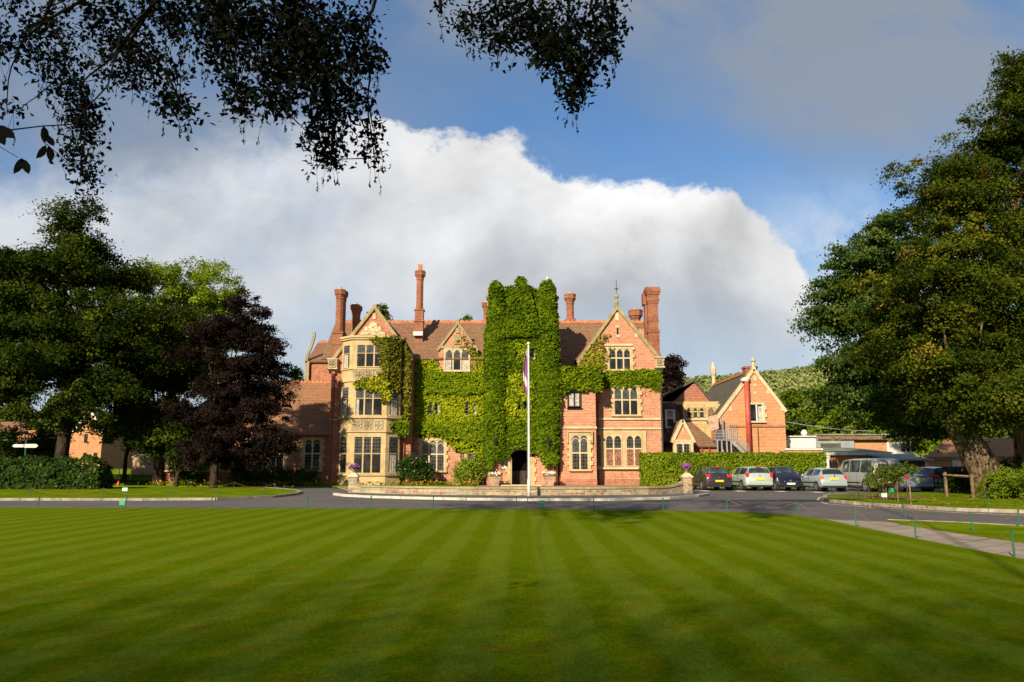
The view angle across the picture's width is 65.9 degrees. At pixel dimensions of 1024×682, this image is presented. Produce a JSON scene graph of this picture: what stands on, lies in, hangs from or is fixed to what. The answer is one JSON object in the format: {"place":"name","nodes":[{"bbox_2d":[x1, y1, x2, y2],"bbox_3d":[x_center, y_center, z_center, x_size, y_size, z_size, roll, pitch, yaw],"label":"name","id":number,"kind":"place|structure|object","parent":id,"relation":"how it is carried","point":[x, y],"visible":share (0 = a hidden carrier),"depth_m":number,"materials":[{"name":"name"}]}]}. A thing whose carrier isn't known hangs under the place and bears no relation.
{"place":"outdoors","nodes":[
{"label":"outdoors","id":0,"kind":"place"},
{"bbox_2d":[0,422,57,438],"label":"brick house","id":1,"kind":"structure","parent":0,"point":[5,424],"depth_m":97.22,"materials":[{"name":"orange brick"}]},
{"bbox_2d":[111,469,152,484],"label":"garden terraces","id":2,"kind":"object","parent":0,"point":[142,479],"visible":0.09,"depth_m":68.97,"materials":[{"name":"green plant"}]},
{"bbox_2d":[81,398,161,482],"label":"tree","id":3,"kind":"object","parent":2,"relation":"on","point":[108,439],"visible":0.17,"depth_m":65.12,"materials":[{"name":"green plant"}]},
{"bbox_2d":[132,454,153,473],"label":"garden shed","id":4,"kind":"structure","parent":2,"relation":"on","point":[145,468],"depth_m":71.18,"materials":[{"name":"beige wood"}]},
{"bbox_2d":[112,254,254,461],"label":"bright tree","id":5,"kind":"object","parent":2,"relation":"on","point":[180,290],"visible":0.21,"depth_m":78.18,"materials":[{"name":"green plant"}]},
{"bbox_2d":[0,487,297,497],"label":"grass island","id":6,"kind":"structure","parent":0,"point":[143,492],"depth_m":43.42,"materials":[{"name":"green plant"}]},
{"bbox_2d":[0,243,59,423],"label":"broadleaf tree","id":7,"kind":"object","parent":6,"relation":"on","point":[9,252],"visible":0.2,"depth_m":54.65,"materials":[{"name":"green plant"}]},
{"bbox_2d":[0,454,117,488],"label":"laurel hedge","id":8,"kind":"object","parent":6,"relation":"on","point":[72,473],"visible":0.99,"depth_m":49.34,"materials":[{"name":"green plant"}]},
{"bbox_2d":[121,415,224,486],"bbox_3d":[-23.078,7.648,55.305,7.860,5.400,6.291,0,-9,0],"label":"multi stemmed tree","id":9,"kind":"object","parent":6,"relation":"on","point":[164,436],"visible":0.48,"depth_m":54.45,"materials":[{"name":"green plant"}]},
{"bbox_2d":[153,290,301,487],"bbox_3d":[-18.716,3.257,53.091,10.079,13.391,7.182,-4,-10,23],"label":"copper tree","id":10,"kind":"object","parent":6,"relation":"on","point":[221,334],"visible":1,"depth_m":52.22,"materials":[{"name":"purple plant"}]},
{"bbox_2d":[0,507,1023,681],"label":"lawn","id":11,"kind":"structure","parent":0,"point":[296,595],"depth_m":9.29,"materials":[{"name":"green plant"}]},
{"bbox_2d":[0,0,632,204],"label":"overhanging tree","id":12,"kind":"object","parent":11,"relation":"on","point":[291,36],"visible":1,"depth_m":14.11,"materials":[{"name":"green plant"}]},
{"bbox_2d":[0,487,1023,524],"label":"road","id":13,"kind":"structure","parent":0,"point":[763,501],"depth_m":32.14,"materials":[{"name":"grey asphalt"}]},
{"bbox_2d":[0,486,301,500],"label":"kerb","id":14,"kind":"structure","parent":13,"relation":"on","point":[128,499],"depth_m":35.67,"materials":[{"name":"concrete"}]},
{"bbox_2d":[113,485,332,486],"bbox_3d":[-27.300,10.615,57.703,29.400,0.120,2.500,0,-9,0],"label":"grass border","id":15,"kind":"object","parent":13,"relation":"on","point":[218,486],"depth_m":56.47,"materials":[{"name":"plant"}]},
{"bbox_2d":[169,469,209,486],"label":"shrub","id":16,"kind":"object","parent":15,"relation":"on","point":[200,477],"visible":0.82,"depth_m":57.29,"materials":[{"name":"green plant"}]},
{"bbox_2d":[146,479,337,485],"bbox_3d":[-19.407,10.214,56.823,13.732,0.521,1.474,0,-9,0],"label":"flower bed","id":17,"kind":"object","parent":15,"relation":"on","point":[206,483],"visible":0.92,"depth_m":56.82,"materials":[{"name":"green plant"}]},
{"bbox_2d":[222,468,262,485],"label":"shrub","id":18,"kind":"object","parent":15,"relation":"on","point":[251,476],"visible":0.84,"depth_m":57.11,"materials":[{"name":"green plant"}]},
{"bbox_2d":[255,464,291,485],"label":"shrub","id":19,"kind":"object","parent":15,"relation":"on","point":[276,475],"visible":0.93,"depth_m":57.19,"materials":[{"name":"green plant"}]},
{"bbox_2d":[280,465,325,485],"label":"shrub","id":20,"kind":"object","parent":15,"relation":"on","point":[302,474],"visible":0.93,"depth_m":57.20,"materials":[{"name":"green plant"}]},
{"bbox_2d":[333,493,709,500],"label":"kerb","id":21,"kind":"structure","parent":13,"relation":"on","point":[528,499],"depth_m":36.11,"materials":[{"name":"concrete"}]},
{"bbox_2d":[690,466,732,489],"bbox_3d":[12.869,8.930,51.339,2.140,1.549,4.336,0,-9,-2],"label":"parked car","id":22,"kind":"object","parent":13,"relation":"on","point":[704,478],"visible":0.89,"depth_m":49.53,"materials":[{"name":"paint"}]},
{"bbox_2d":[638,451,827,487],"bbox_3d":[15.631,9.130,56.055,13.198,2.599,2.020,0,-9,0],"label":"clipped hedge","id":23,"kind":"object","parent":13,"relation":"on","point":[663,468],"visible":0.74,"depth_m":55.37,"materials":[{"name":"green plant"}]},
{"bbox_2d":[730,466,772,490],"bbox_3d":[15.331,8.895,51.179,2.140,1.569,4.556,0,-9,-1],"label":"parked car","id":24,"kind":"object","parent":13,"relation":"on","point":[745,477],"visible":0.81,"depth_m":49.22,"materials":[{"name":"white metal"}]},
{"bbox_2d":[763,466,802,490],"bbox_3d":[17.142,8.745,50.206,1.980,1.554,3.644,0,-9,2],"label":"parked car","id":25,"kind":"object","parent":13,"relation":"on","point":[787,478],"visible":0.74,"depth_m":48.83,"materials":[{"name":"blue paint"}]},
{"bbox_2d":[801,467,846,491],"bbox_3d":[19.172,8.593,49.010,2.000,1.484,3.836,0,-9,-3],"label":"parked car","id":26,"kind":"object","parent":13,"relation":"on","point":[820,479],"visible":0.88,"depth_m":47.52,"materials":[{"name":"silver metal"}]},
{"bbox_2d":[836,458,900,491],"bbox_3d":[21.864,8.300,48.890,2.220,2.043,4.996,1,-9,-7],"label":"parked van","id":27,"kind":"object","parent":13,"relation":"on","point":[851,471],"visible":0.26,"depth_m":47.83,"materials":[{"name":"silver metal"}]},
{"bbox_2d":[872,469,934,491],"bbox_3d":[23.440,8.396,47.765,2.160,1.499,4.716,0,-9,-2],"label":"parked car","id":28,"kind":"object","parent":13,"relation":"on","point":[923,482],"visible":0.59,"depth_m":45.52,"materials":[{"name":"blue metal"}]},
{"bbox_2d":[823,493,1023,512],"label":"kerb","id":29,"kind":"structure","parent":13,"relation":"on","point":[825,498],"depth_m":28.68,"materials":[{"name":"concrete"}]},
{"bbox_2d":[903,466,957,491],"bbox_3d":[25.132,8.341,47.582,2.140,1.549,4.336,0,-9,-3],"label":"parked car","id":30,"kind":"object","parent":13,"relation":"on","point":[935,472],"visible":0.17,"depth_m":45.94,"materials":[{"name":"blue paint"}]},
{"bbox_2d":[0,0,1023,411],"label":"sky","id":31,"kind":"structure","parent":0,"point":[730,142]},
{"bbox_2d":[333,485,693,490],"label":"terrace","id":32,"kind":"structure","parent":0,"point":[345,488],"depth_m":54.27,"materials":[{"name":"stone"}]},
{"bbox_2d":[348,473,359,492],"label":"gate pier","id":33,"kind":"structure","parent":32,"relation":"on","point":[353,477],"depth_m":43.48,"materials":[{"name":"stone"}]},
{"bbox_2d":[332,485,475,486],"bbox_3d":[-7.400,10.132,55.197,9.600,0.060,3.200,0,-9,0],"label":"grass border","id":34,"kind":"object","parent":32,"relation":"on","point":[418,485],"depth_m":55.34,"materials":[{"name":"plant"}]},
{"bbox_2d":[359,479,478,484],"bbox_3d":[-6.588,10.127,56.292,8.683,0.518,1.383,0,-9,0],"label":"flower bed","id":35,"kind":"object","parent":34,"relation":"on","point":[438,482],"visible":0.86,"depth_m":56.30,"materials":[{"name":"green plant"}]},
{"bbox_2d":[488,471,501,485],"bbox_3d":[-1.220,9.763,56.116,1.031,1.032,0.975,0,-9,0],"label":"planter","id":36,"kind":"object","parent":32,"relation":"on","point":[494,481],"visible":1,"depth_m":55.81,"materials":[{"name":"pink ceramic"}]},
{"bbox_2d":[353,481,682,494],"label":"terrace wall","id":37,"kind":"structure","parent":32,"relation":"on","point":[674,488],"depth_m":40.00,"materials":[{"name":"stone"}]},
{"bbox_2d":[542,472,555,485],"bbox_3d":[2.651,9.765,56.105,1.031,1.025,0.959,0,-9,0],"label":"planter","id":38,"kind":"object","parent":32,"relation":"on","point":[549,481],"visible":1,"depth_m":55.81,"materials":[{"name":"orange ceramic"}]},
{"bbox_2d":[340,491,703,497],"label":"pavement","id":39,"kind":"structure","parent":0,"point":[554,496],"depth_m":39.19,"materials":[{"name":"concrete"}]},
{"bbox_2d":[527,342,529,495],"bbox_3d":[0.821,3.836,38.865,0.171,7.646,0.180,0,-9,0],"label":"flagpole","id":40,"kind":"object","parent":39,"relation":"on","point":[528,464],"visible":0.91,"depth_m":38.65,"materials":[{"name":"metal"}]},
{"bbox_2d":[680,473,692,492],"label":"gate pier","id":41,"kind":"structure","parent":39,"relation":"on","point":[686,479],"depth_m":42.03,"materials":[{"name":"stone"}]},
{"bbox_2d":[799,434,915,455],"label":"building","id":42,"kind":"structure","parent":0,"point":[878,445],"depth_m":69.67,"materials":[{"name":"orange brick"}]},
{"bbox_2d":[820,518,1023,558],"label":"path","id":43,"kind":"structure","parent":0,"point":[998,546],"depth_m":17.20,"materials":[{"name":"beige concrete"}]},
{"bbox_2d":[827,491,1023,509],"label":"grass island","id":44,"kind":"structure","parent":0,"point":[960,497],"depth_m":33.72,"materials":[{"name":"green plant"}]},
{"bbox_2d":[859,461,904,499],"bbox_3d":[16.063,6.018,34.046,1.902,1.745,1.567,0,-9,0],"label":"rose tree","id":45,"kind":"object","parent":44,"relation":"on","point":[878,472],"visible":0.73,"depth_m":34.04,"materials":[{"name":"green plant"}]},
{"bbox_2d":[839,495,927,497],"bbox_3d":[17.843,7.513,38.122,4.200,0.050,3.000,0,-9,0],"label":"mulch bed","id":46,"kind":"object","parent":44,"relation":"on","point":[891,496],"visible":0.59,"depth_m":37.71,"materials":[{"name":"brown soil"}]},
{"bbox_2d":[787,200,986,471],"bbox_3d":[22.327,0.270,47.280,12.132,17.496,9.956,0,-9,0],"label":"chestnut tree","id":47,"kind":"object","parent":44,"relation":"on","point":[858,392],"visible":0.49,"depth_m":46.46,"materials":[{"name":"green plant"}]},
{"bbox_2d":[881,466,905,500],"bbox_3d":[16.166,6.004,33.300,1.082,1.542,0.949,0,-9,0],"label":"rose tree","id":48,"kind":"object","parent":44,"relation":"on","point":[888,477],"visible":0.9,"depth_m":33.31,"materials":[{"name":"green plant"}]},
{"bbox_2d":[892,461,918,503],"bbox_3d":[15.298,5.510,30.622,0.921,1.690,0.870,0,-9,0],"label":"rose tree","id":49,"kind":"object","parent":44,"relation":"on","point":[905,470],"visible":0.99,"depth_m":30.58,"materials":[{"name":"green plant"}]},
{"bbox_2d":[831,46,1023,496],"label":"lime tree","id":50,"kind":"object","parent":44,"relation":"on","point":[971,372],"visible":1,"depth_m":38.29,"materials":[{"name":"green plant"}]},
{"bbox_2d":[848,494,1023,508],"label":"fallen leaves","id":51,"kind":"object","parent":44,"relation":"on","point":[935,500],"visible":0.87,"depth_m":31.32,"materials":[{"name":"plant"}]},
{"bbox_2d":[935,464,970,493],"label":"dark bush","id":52,"kind":"object","parent":44,"relation":"on","point":[961,484],"visible":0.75,"depth_m":42.04,"materials":[{"name":"green plant"}]},
{"bbox_2d":[943,472,978,497],"bbox_3d":[21.090,6.791,37.225,0.388,1.199,1.892,3,-9,-19],"label":"wooden rail","id":53,"kind":"object","parent":44,"relation":"on","point":[970,476],"visible":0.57,"depth_m":37.19,"materials":[{"name":"brown wood"}]},
{"bbox_2d":[974,463,1023,499],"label":"bright shrub","id":54,"kind":"object","parent":44,"relation":"on","point":[1007,482],"visible":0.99,"depth_m":35.43,"materials":[{"name":"green plant"}]},
{"bbox_2d":[981,417,1023,465],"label":"park tree","id":55,"kind":"object","parent":44,"relation":"on","point":[1018,440],"visible":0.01,"depth_m":44.43,"materials":[{"name":"green plant"}]},
{"bbox_2d":[999,453,1023,470],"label":"dark bush","id":56,"kind":"object","parent":44,"relation":"on","point":[1008,465],"visible":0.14,"depth_m":43.03,"materials":[{"name":"green plant"}]},
{"bbox_2d":[887,520,1023,542],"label":"verge","id":57,"kind":"structure","parent":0,"point":[988,530],"depth_m":19.42,"materials":[{"name":"green plant"}]},
{"bbox_3d":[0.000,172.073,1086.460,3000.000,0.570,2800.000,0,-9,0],"label":"ground","id":58,"kind":"structure","parent":0,"visible":0},
{"bbox_2d":[0,418,47,465],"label":"tall bush","id":59,"kind":"object","parent":58,"relation":"on","point":[14,440],"visible":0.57,"depth_m":59.89,"materials":[{"name":"green plant"}]},
{"bbox_2d":[16,421,75,465],"bbox_3d":[-35.368,8.516,60.073,4.108,4.997,4.813,7,-11,-37],"label":"tall bush","id":60,"kind":"object","parent":58,"relation":"on","point":[48,442],"visible":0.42,"depth_m":59.60,"materials":[{"name":"green plant"}]},
{"bbox_2d":[0,394,154,465],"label":"woodland belt","id":61,"kind":"object","parent":58,"relation":"on","point":[5,418],"visible":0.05,"depth_m":108.30,"materials":[{"name":"green plant"}]},
{"bbox_2d":[0,189,204,465],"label":"broadleaf tree","id":62,"kind":"object","parent":58,"relation":"on","point":[56,339],"visible":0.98,"depth_m":54.46,"materials":[{"name":"green plant"}]},
{"bbox_2d":[69,410,145,468],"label":"brick house","id":63,"kind":"structure","parent":58,"relation":"on","point":[112,455],"depth_m":92.13,"materials":[{"name":"orange brick"}]},
{"bbox_2d":[93,304,236,484],"bbox_3d":[-26.606,4.079,60.065,11.950,13.925,9.784,6,-11,-33],"label":"broadleaf tree","id":64,"kind":"object","parent":58,"relation":"on","point":[127,418],"visible":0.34,"depth_m":58.60,"materials":[{"name":"green plant"}]},
{"bbox_2d":[164,264,664,485],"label":"manor house","id":65,"kind":"structure","parent":58,"relation":"on","point":[338,423],"depth_m":59.74,"materials":[{"name":"brick"}]},
{"bbox_2d":[265,441,288,471],"bbox_3d":[-17.768,8.538,59.495,1.872,2.592,0.200,0,-9,0],"label":"window","id":66,"kind":"structure","parent":65,"relation":"in","point":[282,463],"depth_m":59.44,"materials":[{"name":"glass"}]},
{"bbox_2d":[299,437,325,471],"bbox_3d":[-15.046,8.538,59.495,1.899,2.592,0.200,0,-9,0],"label":"window","id":67,"kind":"structure","parent":65,"relation":"in","point":[312,448],"depth_m":59.52,"materials":[{"name":"stone"}]},
{"bbox_2d":[339,437,346,473],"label":"window","id":68,"kind":"structure","parent":65,"relation":"in","point":[343,439],"depth_m":57.78,"materials":[{"name":"glass"}]},
{"bbox_2d":[341,387,348,415],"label":"window","id":69,"kind":"structure","parent":65,"relation":"in","point":[345,390],"depth_m":58.37,"materials":[{"name":"glass"}]},
{"bbox_2d":[354,437,380,473],"bbox_3d":[-10.521,8.296,57.334,1.894,2.663,0.140,0,-9,0],"label":"window","id":70,"kind":"structure","parent":65,"relation":"in","point":[366,449],"depth_m":57.36,"materials":[{"name":"stone"}]},
{"bbox_2d":[355,387,381,415],"bbox_3d":[-10.521,4.429,57.939,1.894,2.138,0.140,0,-9,0],"label":"window","id":71,"kind":"structure","parent":65,"relation":"in","point":[368,403],"depth_m":57.93,"materials":[{"name":"stone"}]},
{"bbox_2d":[357,345,380,367],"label":"window","id":72,"kind":"structure","parent":65,"relation":"in","point":[367,357],"depth_m":58.47,"materials":[{"name":"stone"}]},
{"bbox_2d":[352,334,412,437],"bbox_3d":[-9.499,3.280,58.300,4.436,7.698,1.346,3,-9,-19],"label":"creeper","id":73,"kind":"object","parent":65,"relation":"attached to","point":[385,383],"visible":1,"depth_m":58.42,"materials":[{"name":"green plant"}]},
{"bbox_2d":[388,437,396,473],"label":"window","id":74,"kind":"structure","parent":65,"relation":"in","point":[392,457],"depth_m":57.78,"materials":[{"name":"glass"}]},
{"bbox_2d":[389,391,397,416],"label":"window","id":75,"kind":"structure","parent":65,"relation":"in","point":[394,400],"depth_m":58.39,"materials":[{"name":"glass"}]},
{"bbox_2d":[417,438,448,472],"bbox_3d":[-6.037,8.715,60.276,2.396,2.601,0.200,0,-9,0],"label":"window","id":76,"kind":"structure","parent":65,"relation":"in","point":[436,449],"depth_m":60.33,"materials":[{"name":"stone"}]},
{"bbox_2d":[413,349,483,459],"bbox_3d":[-4.985,5.748,60.514,6.822,10.479,0.699,0,-9,0],"label":"creeper","id":77,"kind":"object","parent":65,"relation":"attached to","point":[450,422],"visible":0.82,"depth_m":60.72,"materials":[{"name":"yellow plant"}]},
{"bbox_2d":[443,348,470,371],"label":"window","id":78,"kind":"structure","parent":65,"relation":"in","point":[449,365],"depth_m":61.22,"materials":[{"name":"stone"}]},
{"bbox_2d":[512,471,527,483],"bbox_3d":[0.665,10.182,58.717,1.479,1.050,0.070,0,-9,0],"label":"door","id":79,"kind":"structure","parent":65,"relation":"in","point":[518,477],"depth_m":58.69,"materials":[{"name":"brown wood"}]},
{"bbox_2d":[481,276,561,476],"bbox_3d":[0.774,3.110,60.037,6.102,15.558,5.034,0,-9,0],"label":"climbing ivy","id":80,"kind":"object","parent":65,"relation":"attached to","point":[522,312],"visible":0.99,"depth_m":58.20,"materials":[{"name":"green plant"}]},
{"bbox_2d":[504,343,533,422],"bbox_3d":[0.518,3.069,58.143,2.264,5.928,0.370,0,-9,0],"label":"creeper","id":81,"kind":"object","parent":80,"relation":"attached to","point":[513,396],"visible":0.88,"depth_m":58.02,"materials":[{"name":"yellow plant"}]},
{"bbox_2d":[567,392,581,408],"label":"window","id":82,"kind":"structure","parent":65,"relation":"in","point":[573,398],"depth_m":58.44,"materials":[{"name":"white glass"}]},
{"bbox_2d":[567,431,592,470],"bbox_3d":[4.977,8.053,57.835,1.891,2.911,0.230,0,-9,0],"label":"window","id":83,"kind":"structure","parent":65,"relation":"in","point":[579,445],"depth_m":57.85,"materials":[{"name":"stone"}]},
{"bbox_2d":[559,365,603,395],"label":"climbing ivy","id":84,"kind":"object","parent":65,"relation":"attached to","point":[581,378],"visible":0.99,"depth_m":58.41,"materials":[{"name":"green plant"}]},
{"bbox_2d":[578,333,614,368],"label":"creeper","id":85,"kind":"object","parent":65,"relation":"attached to","point":[597,358],"visible":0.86,"depth_m":60.34,"materials":[{"name":"green plant"}]},
{"bbox_2d":[605,435,622,466],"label":"window","id":86,"kind":"structure","parent":65,"relation":"in","point":[613,443],"depth_m":59.29,"materials":[{"name":"stone"}]},
{"bbox_2d":[605,347,634,370],"bbox_3d":[8.252,1.366,60.416,2.290,1.873,0.200,0,-9,0],"label":"window","id":87,"kind":"structure","parent":65,"relation":"in","point":[620,357],"depth_m":60.43,"materials":[{"name":"stone"}]},
{"bbox_2d":[609,385,642,415],"bbox_3d":[8.647,4.535,59.920,2.480,2.359,0.200,0,-9,0],"label":"window","id":88,"kind":"structure","parent":65,"relation":"in","point":[624,402],"depth_m":59.93,"materials":[{"name":"stone"}]},
{"bbox_2d":[602,367,663,394],"bbox_3d":[9.090,3.037,59.999,5.023,2.101,0.523,0,-9,0],"label":"climbing ivy","id":89,"kind":"object","parent":65,"relation":"attached to","point":[649,378],"visible":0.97,"depth_m":60.05,"materials":[{"name":"green plant"}]},
{"bbox_2d":[626,435,641,466],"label":"window","id":90,"kind":"structure","parent":65,"relation":"in","point":[633,443],"depth_m":59.31,"materials":[{"name":"stone"}]},
{"bbox_2d":[394,451,439,484],"bbox_3d":[-6.999,9.251,57.800,3.491,2.857,3.219,0,-9,0],"label":"flowering shrub","id":91,"kind":"object","parent":58,"relation":"on","point":[417,469],"visible":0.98,"depth_m":57.38,"materials":[{"name":"green plant"}]},
{"bbox_2d":[449,451,488,484],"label":"bright shrub","id":92,"kind":"object","parent":58,"relation":"on","point":[474,469],"visible":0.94,"depth_m":57.29,"materials":[{"name":"green plant"}]},
{"bbox_2d":[662,353,688,393],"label":"dark tree","id":93,"kind":"object","parent":58,"relation":"on","point":[673,373],"visible":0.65,"depth_m":87.51,"materials":[{"name":"brown plant"}]},
{"bbox_2d":[662,379,719,452],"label":"link building","id":94,"kind":"structure","parent":58,"relation":"on","point":[690,407],"depth_m":64.84,"materials":[{"name":"stone"}]},
{"bbox_2d":[665,409,674,427],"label":"window","id":95,"kind":"structure","parent":94,"relation":"in","point":[669,413],"depth_m":64.22,"materials":[{"name":"glass"}]},
{"bbox_2d":[707,414,749,454],"bbox_3d":[16.983,8.557,62.249,3.129,5.553,1.353,0,-9,0],"label":"fire escape","id":96,"kind":"object","parent":58,"relation":"on","point":[713,423],"visible":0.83,"depth_m":61.88,"materials":[{"name":"grey metal"}]},
{"bbox_2d":[707,357,787,452],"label":"gabled annexe","id":97,"kind":"structure","parent":58,"relation":"on","point":[752,408],"depth_m":63.84,"materials":[{"name":"orange brick"}]},
{"bbox_2d":[750,402,766,422],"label":"window","id":98,"kind":"structure","parent":97,"relation":"in","point":[757,409],"depth_m":63.80,"materials":[{"name":"stone"}]},
{"bbox_2d":[785,414,810,435],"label":"background tree","id":99,"kind":"object","parent":58,"relation":"on","point":[792,429],"visible":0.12,"depth_m":114.21,"materials":[{"name":"green plant"}]},
{"bbox_2d":[777,384,844,440],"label":"round tree","id":100,"kind":"object","parent":58,"relation":"on","point":[789,405],"visible":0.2,"depth_m":128.22,"materials":[{"name":"green plant"}]},
{"bbox_2d":[798,403,863,440],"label":"background tree","id":101,"kind":"object","parent":58,"relation":"on","point":[814,430],"visible":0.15,"depth_m":103.12,"materials":[{"name":"green plant"}]},
{"bbox_2d":[779,448,893,468],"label":"flat roofed building","id":102,"kind":"structure","parent":58,"relation":"on","point":[836,457],"depth_m":61.73,"materials":[{"name":"white brick"}]},
{"bbox_2d":[786,436,817,447],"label":"white cabin","id":103,"kind":"object","parent":102,"relation":"on","point":[801,441],"visible":0.71,"depth_m":65.48,"materials":[{"name":"paint"}]},
{"bbox_2d":[818,406,896,441],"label":"background tree","id":104,"kind":"object","parent":58,"relation":"on","point":[858,432],"visible":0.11,"depth_m":98.76,"materials":[{"name":"green plant"}]},
{"bbox_2d":[841,412,942,455],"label":"background tree","id":105,"kind":"object","parent":58,"relation":"on","point":[929,446],"visible":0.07,"depth_m":94.69,"materials":[{"name":"green plant"}]},
{"bbox_2d":[866,454,933,466],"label":"timber shed","id":106,"kind":"structure","parent":58,"relation":"on","point":[915,460],"depth_m":58.17,"materials":[{"name":"wood"}]},
{"bbox_2d":[924,438,1014,465],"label":"tiled bungalow","id":107,"kind":"object","parent":58,"relation":"on","point":[947,454],"visible":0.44,"depth_m":65.87,"materials":[{"name":"tile"}]},
{"bbox_2d":[945,418,1012,438],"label":"background tree","id":108,"kind":"object","parent":58,"relation":"on","point":[1006,435],"visible":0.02,"depth_m":94.57,"materials":[{"name":"green plant"}]},
{"bbox_3d":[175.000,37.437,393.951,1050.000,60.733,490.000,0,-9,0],"label":"hill","id":109,"kind":"structure","parent":0,"visible":0},
{"bbox_2d":[683,363,930,457],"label":"hillside wood","id":110,"kind":"object","parent":109,"relation":"on","point":[797,377],"visible":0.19,"depth_m":343.49,"materials":[{"name":"green plant"}]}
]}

